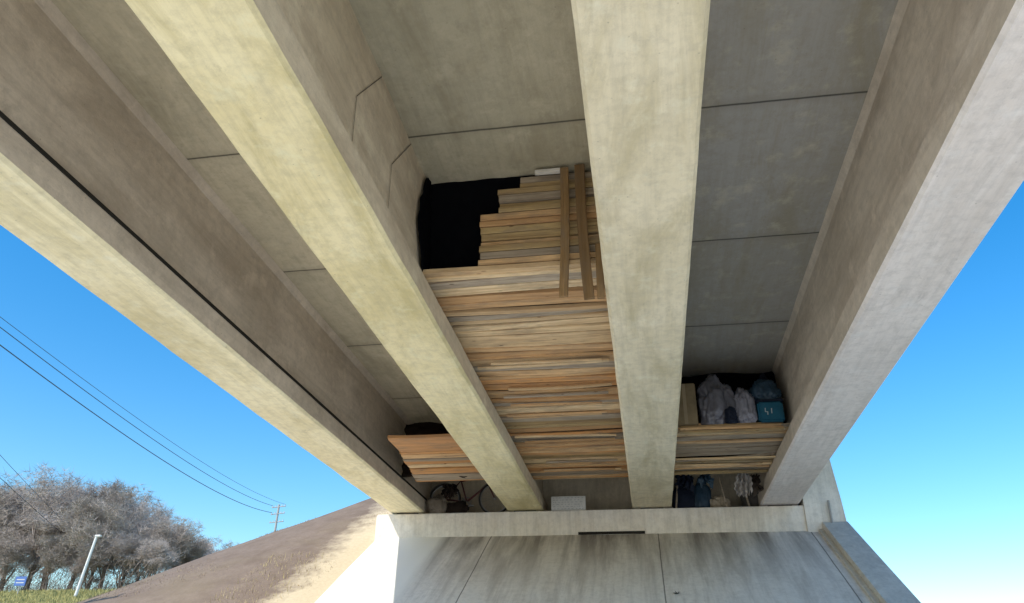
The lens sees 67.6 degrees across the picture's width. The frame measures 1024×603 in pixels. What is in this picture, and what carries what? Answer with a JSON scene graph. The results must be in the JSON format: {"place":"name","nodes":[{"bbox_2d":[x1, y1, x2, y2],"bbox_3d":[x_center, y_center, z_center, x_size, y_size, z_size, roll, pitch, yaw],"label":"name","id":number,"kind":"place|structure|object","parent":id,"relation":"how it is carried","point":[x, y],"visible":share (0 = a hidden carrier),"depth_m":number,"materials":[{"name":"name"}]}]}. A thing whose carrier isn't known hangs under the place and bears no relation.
{"place":"outdoors","nodes":[
{"label":"outdoors","id":0,"kind":"place"},
{"bbox_2d":[0,588,118,602],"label":"meadow grass","id":1,"kind":"structure","parent":0,"point":[23,595],"depth_m":48.85,"materials":[{"name":"plant"}]},
{"bbox_2d":[0,498,391,602],"bbox_3d":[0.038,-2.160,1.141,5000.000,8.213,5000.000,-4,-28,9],"label":"ground","id":2,"kind":"structure","parent":0,"point":[342,538],"depth_m":14.44,"materials":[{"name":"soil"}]},
{"bbox_2d":[0,527,40,581],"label":"bare tree","id":3,"kind":"object","parent":2,"relation":"on","point":[14,553],"visible":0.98,"depth_m":57.23,"materials":[{"name":"grey plant"}]},
{"bbox_2d":[0,477,63,549],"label":"bare tree","id":4,"kind":"object","parent":2,"relation":"on","point":[12,504],"visible":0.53,"depth_m":61.47,"materials":[{"name":"grey plant"}]},
{"bbox_2d":[11,462,105,590],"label":"bare tree","id":5,"kind":"object","parent":2,"relation":"on","point":[37,521],"visible":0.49,"depth_m":59.48,"materials":[{"name":"grey plant"}]},
{"bbox_2d":[33,528,83,590],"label":"bare tree","id":6,"kind":"object","parent":2,"relation":"on","point":[59,556],"visible":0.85,"depth_m":56.89,"materials":[{"name":"grey plant"}]},
{"bbox_2d":[0,553,168,591],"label":"undergrowth","id":7,"kind":"object","parent":2,"relation":"on","point":[95,586],"visible":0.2,"depth_m":57.06,"materials":[{"name":"plant"}]},
{"bbox_2d":[64,542,111,590],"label":"bare tree","id":8,"kind":"object","parent":2,"relation":"on","point":[81,565],"visible":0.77,"depth_m":56.02,"materials":[{"name":"grey plant"}]},
{"bbox_2d":[48,476,144,589],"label":"bare tree","id":9,"kind":"object","parent":2,"relation":"on","point":[93,490],"visible":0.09,"depth_m":63.47,"materials":[{"name":"grey plant"}]},
{"bbox_2d":[52,482,165,589],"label":"bare tree","id":10,"kind":"object","parent":2,"relation":"on","point":[89,523],"visible":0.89,"depth_m":58.15,"materials":[{"name":"grey plant"}]},
{"bbox_2d":[99,527,148,587],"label":"bare tree","id":11,"kind":"object","parent":2,"relation":"on","point":[125,548],"visible":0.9,"depth_m":56.94,"materials":[{"name":"grey plant"}]},
{"bbox_2d":[96,491,186,587],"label":"bare tree","id":12,"kind":"object","parent":2,"relation":"on","point":[114,561],"visible":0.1,"depth_m":70.14,"materials":[{"name":"grey plant"}]},
{"bbox_2d":[114,498,181,582],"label":"bare tree","id":13,"kind":"object","parent":2,"relation":"on","point":[163,518],"visible":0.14,"depth_m":64.51,"materials":[{"name":"grey plant"}]},
{"bbox_2d":[130,537,180,575],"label":"bare tree","id":14,"kind":"object","parent":2,"relation":"on","point":[160,555],"visible":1,"depth_m":56.48,"materials":[{"name":"grey plant"}]},
{"bbox_2d":[136,516,205,577],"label":"bare tree","id":15,"kind":"object","parent":2,"relation":"on","point":[177,543],"visible":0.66,"depth_m":60.00,"materials":[{"name":"grey plant"}]},
{"bbox_2d":[172,533,213,564],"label":"bare tree","id":16,"kind":"object","parent":2,"relation":"on","point":[191,557],"visible":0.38,"depth_m":62.18,"materials":[{"name":"grey plant"}]},
{"bbox_2d":[269,504,285,530],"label":"utility pole","id":17,"kind":"object","parent":2,"relation":"on","point":[277,515],"visible":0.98,"depth_m":84.12,"materials":[{"name":"concrete"}]},
{"bbox_2d":[0,345,271,512],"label":"power line","id":18,"kind":"object","parent":17,"relation":"hanging from","point":[114,427],"visible":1,"depth_m":31.20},
{"bbox_2d":[0,0,1023,539],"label":"road bridge","id":19,"kind":"structure","parent":2,"relation":"on","point":[806,202],"depth_m":7.03,"materials":[{"name":"grey concrete"}]},
{"bbox_2d":[388,434,452,438],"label":"timber board","id":20,"kind":"object","parent":19,"relation":"on","point":[432,436],"visible":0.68,"depth_m":12.17,"materials":[{"name":"brown wood"}]},
{"bbox_2d":[388,438,461,452],"bbox_3d":[-1.258,2.329,12.491,1.375,0.026,0.720,-4,-28,9],"label":"plywood sheet","id":21,"kind":"object","parent":19,"relation":"on","point":[424,445],"visible":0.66,"depth_m":12.50,"materials":[{"name":"wood"}]},
{"bbox_2d":[418,178,432,271],"bbox_3d":[-0.873,-0.746,7.914,0.029,1.205,0.637,-4,-28,9],"label":"black tarp","id":22,"kind":"object","parent":19,"relation":"attached to","point":[424,224],"visible":0.62,"depth_m":7.87,"materials":[{"name":"plastic"}]},
{"bbox_2d":[401,422,466,477],"bbox_3d":[-1.173,2.805,14.444,1.878,1.100,0.272,-1,-28,5],"label":"tarp","id":23,"kind":"object","parent":19,"relation":"hanging from","point":[424,428],"visible":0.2,"depth_m":14.62,"materials":[{"name":"plastic"}]},
{"bbox_2d":[401,453,467,458],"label":"timber board","id":24,"kind":"object","parent":19,"relation":"on","point":[444,455],"visible":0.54,"depth_m":13.09,"materials":[{"name":"brown wood"}]},
{"bbox_2d":[426,494,446,513],"bbox_3d":[-1.522,4.124,15.569,0.462,0.430,0.202,-4,-28,9],"label":"plastic bag","id":25,"kind":"object","parent":19,"relation":"on","point":[437,503],"visible":0.94,"depth_m":15.49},
{"bbox_2d":[410,466,476,471],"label":"timber board","id":26,"kind":"object","parent":19,"relation":"on","point":[448,469],"visible":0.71,"depth_m":13.78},
{"bbox_2d":[412,472,481,477],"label":"timber board","id":27,"kind":"object","parent":19,"relation":"on","point":[455,475],"visible":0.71,"depth_m":14.17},
{"bbox_2d":[430,480,505,511],"bbox_3d":[-0.864,3.914,15.741,1.711,0.973,0.563,-4,-28,9],"label":"bicycle","id":28,"kind":"object","parent":19,"relation":"on","point":[480,491],"visible":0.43,"depth_m":15.69,"materials":[{"name":"metal"}]},
{"bbox_2d":[430,175,536,268],"bbox_3d":[-0.306,-0.738,7.969,1.186,1.150,0.236,-4,-28,9],"label":"black tarp","id":29,"kind":"object","parent":19,"relation":"on","point":[458,209],"visible":0.47,"depth_m":8.06,"materials":[{"name":"plastic"}]},
{"bbox_2d":[436,285,605,304],"bbox_3d":[0.122,-0.070,8.000,1.901,0.066,0.128,-3,-29,9],"label":"timber board","id":30,"kind":"object","parent":19,"relation":"on","point":[531,294],"visible":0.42,"depth_m":7.99,"materials":[{"name":"brown wood"}]},
{"bbox_2d":[432,278,604,296],"bbox_3d":[0.089,-0.165,7.823,1.903,0.055,0.182,-4,-25,9],"label":"timber board","id":31,"kind":"object","parent":30,"relation":"on","point":[523,286],"visible":0.44,"depth_m":7.83,"materials":[{"name":"wood"}]},
{"bbox_2d":[428,271,595,289],"bbox_3d":[0.060,-0.228,7.667,1.873,0.049,0.133,-4,-32,9],"label":"timber board","id":32,"kind":"object","parent":31,"relation":"on","point":[485,281],"visible":0.48,"depth_m":7.67,"materials":[{"name":"wood"}]},
{"bbox_2d":[426,267,595,282],"bbox_3d":[0.043,-0.277,7.577,1.902,0.031,0.090,-4,-26,9],"label":"timber board","id":33,"kind":"object","parent":32,"relation":"on","point":[481,276],"visible":0.53,"depth_m":7.58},
{"bbox_2d":[423,258,595,282],"bbox_3d":[0.047,-0.292,7.607,1.920,0.069,0.265,-4,-28,9],"label":"timber board","id":34,"kind":"object","parent":33,"relation":"on","point":[489,269],"visible":0.41,"depth_m":7.52,"materials":[{"name":"wood"}]},
{"bbox_2d":[478,252,595,265],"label":"timber board","id":35,"kind":"object","parent":34,"relation":"on","point":[532,259],"visible":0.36,"depth_m":7.53,"materials":[{"name":"brown wood"}]},
{"bbox_2d":[480,244,594,259],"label":"timber board","id":36,"kind":"object","parent":35,"relation":"on","point":[521,253],"visible":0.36,"depth_m":7.57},
{"bbox_2d":[479,237,599,252],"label":"timber board","id":37,"kind":"object","parent":36,"relation":"on","point":[523,246],"visible":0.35,"depth_m":7.59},
{"bbox_2d":[481,234,598,245],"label":"timber board","id":38,"kind":"object","parent":37,"relation":"on","point":[532,240],"visible":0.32,"depth_m":7.67,"materials":[{"name":"brown wood"}]},
{"bbox_2d":[481,226,598,242],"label":"timber board","id":39,"kind":"object","parent":38,"relation":"on","point":[525,235],"visible":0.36,"depth_m":7.68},
{"bbox_2d":[480,219,597,235],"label":"timber board","id":40,"kind":"object","parent":39,"relation":"on","point":[523,228],"visible":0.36,"depth_m":7.72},
{"bbox_2d":[480,212,596,228],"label":"timber board","id":41,"kind":"object","parent":40,"relation":"on","point":[523,221],"visible":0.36,"depth_m":7.75,"materials":[{"name":"brown wood"}]},
{"bbox_2d":[480,205,595,221],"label":"timber board","id":42,"kind":"object","parent":41,"relation":"on","point":[526,214],"visible":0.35,"depth_m":7.78,"materials":[{"name":"brown wood"}]},
{"bbox_2d":[499,200,595,212],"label":"timber board","id":43,"kind":"object","parent":42,"relation":"on","point":[536,207],"visible":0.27,"depth_m":7.80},
{"bbox_2d":[500,196,594,207],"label":"timber board","id":44,"kind":"object","parent":43,"relation":"on","point":[540,202],"visible":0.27,"depth_m":7.87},
{"bbox_2d":[499,188,593,203],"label":"timber board","id":45,"kind":"object","parent":44,"relation":"on","point":[530,197],"visible":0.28,"depth_m":7.88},
{"bbox_2d":[498,182,592,196],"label":"timber board","id":46,"kind":"object","parent":45,"relation":"on","point":[534,189],"visible":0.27,"depth_m":7.90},
{"bbox_2d":[520,177,592,187],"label":"timber board","id":47,"kind":"object","parent":46,"relation":"on","point":[537,184],"visible":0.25,"depth_m":7.93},
{"bbox_2d":[520,171,591,183],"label":"timber board","id":48,"kind":"object","parent":47,"relation":"on","point":[545,178],"visible":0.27,"depth_m":7.97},
{"bbox_2d":[440,295,606,310],"bbox_3d":[0.145,0.004,8.115,1.885,0.044,0.152,-3,-23,8],"label":"timber board","id":49,"kind":"object","parent":19,"relation":"on","point":[478,305],"visible":0.56,"depth_m":8.11,"materials":[{"name":"brown wood"}]},
{"bbox_2d":[443,301,607,316],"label":"timber board","id":50,"kind":"object","parent":19,"relation":"on","point":[533,309],"visible":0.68,"depth_m":8.22,"materials":[{"name":"wood"}]},
{"bbox_2d":[447,308,607,321],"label":"timber board","id":51,"kind":"object","parent":19,"relation":"on","point":[478,317],"visible":0.48,"depth_m":8.36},
{"bbox_2d":[449,311,608,325],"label":"timber board","id":52,"kind":"object","parent":19,"relation":"on","point":[581,315],"visible":0.68,"depth_m":8.41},
{"bbox_2d":[452,316,608,332],"bbox_3d":[0.228,0.245,8.553,1.914,0.048,0.121,-5,-32,10],"label":"timber board","id":53,"kind":"object","parent":19,"relation":"on","point":[493,326],"visible":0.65,"depth_m":8.54,"materials":[{"name":"wood"}]},
{"bbox_2d":[455,322,609,336],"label":"timber board","id":54,"kind":"object","parent":19,"relation":"on","point":[577,327],"visible":0.56,"depth_m":8.62,"materials":[{"name":"wood"}]},
{"bbox_2d":[457,329,610,345],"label":"timber board","id":55,"kind":"object","parent":19,"relation":"on","point":[512,338],"visible":0.66,"depth_m":8.78,"materials":[{"name":"wood"}]},
{"bbox_2d":[462,337,611,347],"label":"timber board","id":56,"kind":"object","parent":19,"relation":"on","point":[580,341],"visible":0.38,"depth_m":8.98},
{"bbox_2d":[463,342,612,352],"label":"timber board","id":57,"kind":"object","parent":19,"relation":"on","point":[563,346],"visible":0.63,"depth_m":9.06,"materials":[{"name":"brown wood"}]},
{"bbox_2d":[466,348,612,357],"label":"timber board","id":58,"kind":"object","parent":19,"relation":"on","point":[502,353],"visible":0.51,"depth_m":9.26,"materials":[{"name":"brown wood"}]},
{"bbox_2d":[468,351,613,361],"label":"timber board","id":59,"kind":"object","parent":19,"relation":"on","point":[543,356],"visible":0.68,"depth_m":9.31,"materials":[{"name":"brown wood"}]},
{"bbox_2d":[470,355,613,366],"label":"timber board","id":60,"kind":"object","parent":19,"relation":"on","point":[488,363],"visible":0.44,"depth_m":9.40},
{"bbox_2d":[478,358,608,369],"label":"timber board","id":61,"kind":"object","parent":19,"relation":"on","point":[526,365],"visible":1,"depth_m":9.40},
{"bbox_2d":[473,361,614,371],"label":"timber board","id":62,"kind":"object","parent":19,"relation":"on","point":[603,364],"visible":0.38,"depth_m":9.57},
{"bbox_2d":[476,367,614,375],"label":"timber board","id":63,"kind":"object","parent":19,"relation":"on","point":[544,371],"visible":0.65,"depth_m":9.73,"materials":[{"name":"brown wood"}]},
{"bbox_2d":[491,358,601,364],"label":"timber board","id":64,"kind":"object","parent":19,"relation":"on","point":[550,361],"visible":1,"depth_m":9.31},
{"bbox_2d":[479,371,614,380],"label":"timber board","id":65,"kind":"object","parent":19,"relation":"on","point":[483,378],"visible":0.67,"depth_m":9.84,"materials":[{"name":"brown wood"}]},
{"bbox_2d":[481,373,615,384],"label":"timber board","id":66,"kind":"object","parent":19,"relation":"on","point":[607,376],"visible":0.52,"depth_m":9.92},
{"bbox_2d":[483,380,616,389],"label":"timber board","id":67,"kind":"object","parent":19,"relation":"on","point":[526,385],"visible":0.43,"depth_m":10.11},
{"bbox_2d":[486,386,617,394],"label":"timber board","id":68,"kind":"object","parent":19,"relation":"on","point":[609,388],"visible":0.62,"depth_m":10.27,"materials":[{"name":"brown wood"}]},
{"bbox_2d":[490,394,618,402],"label":"timber board","id":69,"kind":"object","parent":19,"relation":"on","point":[564,398],"visible":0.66,"depth_m":10.55,"materials":[{"name":"brown wood"}]},
{"bbox_2d":[503,391,607,398],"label":"timber board","id":70,"kind":"object","parent":19,"relation":"on","point":[556,394],"visible":1,"depth_m":10.28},
{"bbox_2d":[510,402,601,406],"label":"timber board","id":71,"kind":"object","parent":19,"relation":"on","point":[553,404],"visible":1,"depth_m":10.61,"materials":[{"name":"brown wood"}]},
{"bbox_2d":[507,411,606,416],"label":"timber board","id":72,"kind":"object","parent":19,"relation":"on","point":[552,414],"visible":1,"depth_m":10.97,"materials":[{"name":"brown wood"}]},
{"bbox_2d":[496,403,619,414],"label":"timber board","id":73,"kind":"object","parent":19,"relation":"on","point":[560,408],"visible":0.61,"depth_m":10.91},
{"bbox_2d":[508,383,611,390],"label":"timber board","id":74,"kind":"object","parent":19,"relation":"on","point":[559,387],"visible":1,"depth_m":10.05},
{"bbox_2d":[500,412,620,421],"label":"timber board","id":75,"kind":"object","parent":19,"relation":"on","point":[602,416],"visible":0.35,"depth_m":11.25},
{"bbox_2d":[503,418,620,425],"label":"timber board","id":76,"kind":"object","parent":19,"relation":"on","point":[560,422],"visible":0.54,"depth_m":11.44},
{"bbox_2d":[505,421,621,428],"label":"timber board","id":77,"kind":"object","parent":19,"relation":"on","point":[567,425],"visible":0.62,"depth_m":11.59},
{"bbox_2d":[559,167,569,297],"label":"upright board","id":78,"kind":"object","parent":19,"relation":"on","point":[564,241],"visible":1,"depth_m":7.50,"materials":[{"name":"wood"}]},
{"bbox_2d":[507,425,621,432],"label":"timber board","id":79,"kind":"object","parent":19,"relation":"on","point":[522,430],"visible":0.67,"depth_m":11.78,"materials":[{"name":"brown wood"}]},
{"bbox_2d":[509,429,622,435],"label":"timber board","id":80,"kind":"object","parent":19,"relation":"on","point":[593,432],"visible":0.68,"depth_m":11.82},
{"bbox_2d":[551,496,585,510],"bbox_3d":[1.115,3.997,15.126,0.680,0.290,0.024,-4,-28,9],"label":"notice sign","id":81,"kind":"object","parent":19,"relation":"on","point":[563,503],"visible":1,"depth_m":15.12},
{"bbox_2d":[514,439,623,446],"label":"timber board","id":82,"kind":"object","parent":19,"relation":"on","point":[547,444],"visible":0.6,"depth_m":12.30,"materials":[{"name":"brown wood"}]},
{"bbox_2d":[517,444,624,450],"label":"timber board","id":83,"kind":"object","parent":19,"relation":"on","point":[570,447],"visible":0.38,"depth_m":12.52,"materials":[{"name":"brown wood"}]},
{"bbox_2d":[518,447,624,453],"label":"timber board","id":84,"kind":"object","parent":19,"relation":"on","point":[576,450],"visible":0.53,"depth_m":12.65,"materials":[{"name":"brown wood"}]},
{"bbox_2d":[523,455,625,462],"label":"timber board","id":85,"kind":"object","parent":19,"relation":"on","point":[621,458],"visible":0.49,"depth_m":13.10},
{"bbox_2d":[526,461,626,467],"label":"timber board","id":86,"kind":"object","parent":19,"relation":"on","point":[606,463],"visible":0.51,"depth_m":13.42,"materials":[{"name":"brown wood"}]},
{"bbox_2d":[574,164,594,299],"bbox_3d":[0.699,-0.712,7.491,0.115,1.560,0.040,-5,-28,8],"label":"upright board","id":87,"kind":"object","parent":19,"relation":"on","point":[584,252],"visible":1,"depth_m":7.44,"materials":[{"name":"wood"}]},
{"bbox_2d":[595,243,604,298],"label":"upright board","id":88,"kind":"object","parent":19,"relation":"on","point":[600,281],"visible":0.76,"depth_m":7.21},
{"bbox_2d":[672,487,694,507],"bbox_3d":[3.387,3.884,15.038,0.545,0.507,0.410,-4,-28,9],"label":"duffel bag","id":89,"kind":"object","parent":19,"relation":"on","point":[686,498],"visible":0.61,"depth_m":14.87,"materials":[{"name":"blue fabric"}]},
{"bbox_2d":[674,475,694,494],"bbox_3d":[3.184,3.394,14.130,0.363,0.400,0.153,-4,-28,9],"label":"dark cloth","id":90,"kind":"object","parent":19,"relation":"hanging from","point":[685,482],"visible":0.98,"depth_m":14.15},
{"bbox_2d":[694,477,710,507],"bbox_3d":[3.702,3.762,14.987,0.394,0.679,0.354,-4,-28,9],"label":"plastic bag","id":91,"kind":"object","parent":19,"relation":"on","point":[702,497],"visible":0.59,"depth_m":14.82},
{"bbox_2d":[674,469,768,474],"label":"timber board","id":92,"kind":"object","parent":19,"relation":"on","point":[718,472],"visible":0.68,"depth_m":13.70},
{"bbox_2d":[675,450,776,456],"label":"timber board","id":93,"kind":"object","parent":19,"relation":"on","point":[719,453],"visible":0.69,"depth_m":12.70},
{"bbox_2d":[676,445,779,452],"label":"timber board","id":94,"kind":"object","parent":19,"relation":"on","point":[745,449],"visible":0.55,"depth_m":12.52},
{"bbox_2d":[676,442,780,449],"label":"timber board","id":95,"kind":"object","parent":19,"relation":"on","point":[732,445],"visible":0.66,"depth_m":12.36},
{"bbox_2d":[681,371,776,422],"bbox_3d":[3.424,1.703,12.515,1.836,1.104,0.149,-4,-28,9],"label":"black tarp","id":96,"kind":"object","parent":19,"relation":"on","point":[744,381],"visible":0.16,"depth_m":12.67,"materials":[{"name":"plastic"}]},
{"bbox_2d":[676,437,781,446],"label":"timber board","id":97,"kind":"object","parent":19,"relation":"on","point":[682,445],"visible":0.38,"depth_m":12.23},
{"bbox_2d":[676,437,783,443],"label":"timber board","id":98,"kind":"object","parent":19,"relation":"on","point":[731,441],"visible":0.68,"depth_m":12.08,"materials":[{"name":"brown wood"}]},
{"bbox_2d":[677,433,785,441],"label":"timber board","id":99,"kind":"object","parent":98,"relation":"on","point":[697,438],"visible":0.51,"depth_m":11.99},
{"bbox_2d":[680,427,783,433],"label":"timber board","id":100,"kind":"object","parent":19,"relation":"on","point":[728,431],"visible":1,"depth_m":11.42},
{"bbox_2d":[680,426,783,429],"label":"timber board","id":101,"kind":"object","parent":100,"relation":"on","point":[729,428],"visible":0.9,"depth_m":11.45,"materials":[{"name":"brown wood"}]},
{"bbox_2d":[677,427,787,435],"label":"timber board","id":102,"kind":"object","parent":19,"relation":"on","point":[679,434],"visible":0.16,"depth_m":11.80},
{"bbox_2d":[678,383,697,426],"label":"board","id":103,"kind":"object","parent":102,"relation":"on","point":[688,415],"visible":0.55,"depth_m":11.68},
{"bbox_2d":[678,423,789,427],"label":"timber board","id":104,"kind":"object","parent":19,"relation":"on","point":[785,424],"visible":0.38,"depth_m":11.43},
{"bbox_2d":[680,422,782,427],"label":"timber board","id":105,"kind":"object","parent":104,"relation":"on","point":[727,424],"visible":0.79,"depth_m":11.51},
{"bbox_2d":[733,387,757,422],"bbox_3d":[3.544,1.595,11.693,0.419,0.633,0.289,-4,-28,9],"label":"plastic bag","id":106,"kind":"object","parent":105,"relation":"on","point":[746,411],"visible":0.79,"depth_m":11.56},
{"bbox_2d":[734,473,752,497],"bbox_3d":[4.199,3.337,13.911,0.346,0.495,0.147,-4,-28,9],"label":"white cloth","id":107,"kind":"object","parent":19,"relation":"hanging from","point":[743,483],"visible":0.96,"depth_m":13.90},
{"bbox_2d":[819,521,920,602],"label":"slope kerb","id":108,"kind":"structure","parent":2,"relation":"on","point":[877,579],"depth_m":11.92,"materials":[{"name":"grey concrete"}]},
{"bbox_2d":[0,181,1023,602],"label":"sky","id":109,"kind":"structure","parent":0,"point":[930,473],"materials":[{"name":"blue"}]},
{"bbox_2d":[315,531,871,602],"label":"slope paving","id":110,"kind":"structure","parent":0,"point":[770,567],"depth_m":12.84,"materials":[{"name":"concrete"}]},
{"label":"timber board","id":111,"kind":"object","parent":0,"visible":0},
{"bbox_2d":[696,374,738,424],"bbox_3d":[3.174,1.520,11.847,0.612,0.893,0.482,-4,-28,9],"label":"plastic bag","id":112,"kind":"object","parent":111,"relation":"on","point":[715,397],"visible":0.82,"depth_m":11.67,"materials":[{"name":"plastic"}]},
{"bbox_2d":[755,399,784,422],"bbox_3d":[3.898,1.684,11.562,0.400,0.345,0.290,-4,-28,9],"label":"storage box","id":113,"kind":"object","parent":111,"relation":"on","point":[770,410],"visible":0.88,"depth_m":11.45,"materials":[{"name":"teal plastic"}]},
{"bbox_2d":[749,379,781,400],"bbox_3d":[3.880,1.376,11.741,0.518,0.374,0.329,-4,-28,9],"label":"plastic bag","id":114,"kind":"object","parent":113,"relation":"on","point":[764,389],"visible":0.81,"depth_m":11.61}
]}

